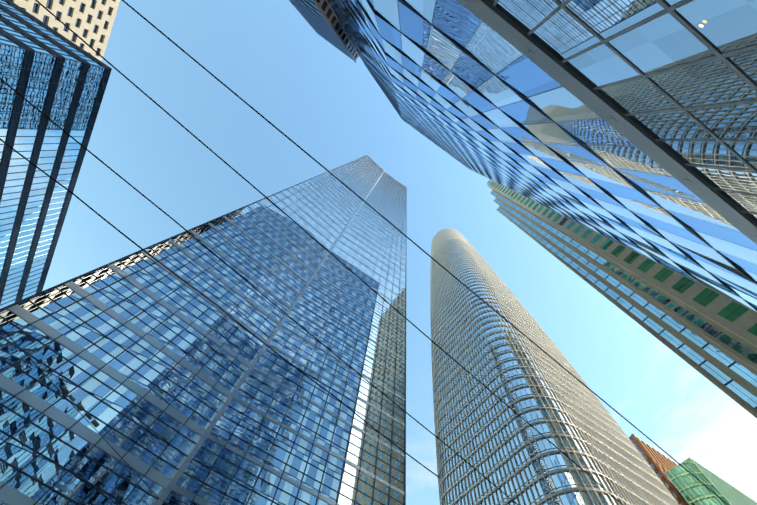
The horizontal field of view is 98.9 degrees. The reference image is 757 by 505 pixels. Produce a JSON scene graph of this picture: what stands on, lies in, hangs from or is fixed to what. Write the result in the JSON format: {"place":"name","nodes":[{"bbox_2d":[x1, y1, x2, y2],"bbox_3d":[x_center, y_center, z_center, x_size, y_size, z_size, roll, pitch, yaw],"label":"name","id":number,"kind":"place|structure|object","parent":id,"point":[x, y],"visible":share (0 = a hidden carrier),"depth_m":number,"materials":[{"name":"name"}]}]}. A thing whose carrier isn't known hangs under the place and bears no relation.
{"place":"outdoors","nodes":[
{"label":"outdoors","id":0,"kind":"place"},
{"bbox_2d":[0,0,111,308],"bbox_3d":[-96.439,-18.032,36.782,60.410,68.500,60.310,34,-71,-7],"label":"glass block","id":1,"kind":"structure","parent":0,"point":[59,79],"depth_m":60.67,"materials":[{"name":"blue glass"}]},
{"bbox_2d":[11,0,119,61],"bbox_3d":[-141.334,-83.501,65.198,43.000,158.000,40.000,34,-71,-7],"label":"concrete tower","id":2,"kind":"structure","parent":0,"point":[90,22],"depth_m":129.84,"materials":[{"name":"beige concrete"}]},
{"bbox_2d":[0,155,406,504],"bbox_3d":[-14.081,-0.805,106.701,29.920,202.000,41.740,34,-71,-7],"label":"skyscraper","id":3,"kind":"structure","parent":0,"point":[182,392],"depth_m":25.32,"materials":[{"name":"blue glass"}]},
{"bbox_2d":[289,0,358,62],"bbox_3d":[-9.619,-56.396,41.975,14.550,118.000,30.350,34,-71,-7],"label":"building","id":4,"kind":"structure","parent":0,"point":[321,18],"depth_m":76.39,"materials":[{"name":"blue glass"}]},
{"bbox_2d":[0,0,728,504],"bbox_3d":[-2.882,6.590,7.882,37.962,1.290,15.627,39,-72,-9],"label":"overhead wires","id":5,"kind":"object","parent":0,"point":[94,424],"visible":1,"depth_m":5.20,"materials":[{"name":"black metal"}]},
{"bbox_2d":[42,0,756,504],"label":"sky","id":6,"kind":"structure","parent":0,"point":[328,103],"materials":[{"name":"blue"}]},
{"bbox_2d":[327,0,756,311],"bbox_3d":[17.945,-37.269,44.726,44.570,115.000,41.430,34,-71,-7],"label":"glass office building","id":7,"kind":"structure","parent":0,"point":[631,124],"depth_m":10.42,"materials":[{"name":"blue glass"}]},
{"bbox_2d":[430,228,678,504],"bbox_3d":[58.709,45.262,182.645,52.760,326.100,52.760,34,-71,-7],"label":"skyscraper","id":8,"kind":"structure","parent":0,"point":[496,441],"depth_m":103.03,"materials":[{"name":"white glass"}]},
{"bbox_2d":[487,180,756,417],"bbox_3d":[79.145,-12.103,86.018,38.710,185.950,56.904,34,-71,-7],"label":"skyscraper","id":9,"kind":"structure","parent":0,"point":[709,334],"depth_m":56.75,"materials":[{"name":"blue glass"}]},
{"bbox_2d":[628,434,688,504],"bbox_3d":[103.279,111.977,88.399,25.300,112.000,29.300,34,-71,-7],"label":"brick tower","id":10,"kind":"structure","parent":0,"point":[660,464],"depth_m":126.01,"materials":[{"name":"brown brick"}]},
{"bbox_2d":[665,457,756,504],"bbox_3d":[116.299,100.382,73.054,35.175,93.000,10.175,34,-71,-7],"label":"green glass block","id":11,"kind":"structure","parent":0,"point":[692,490],"depth_m":108.38,"materials":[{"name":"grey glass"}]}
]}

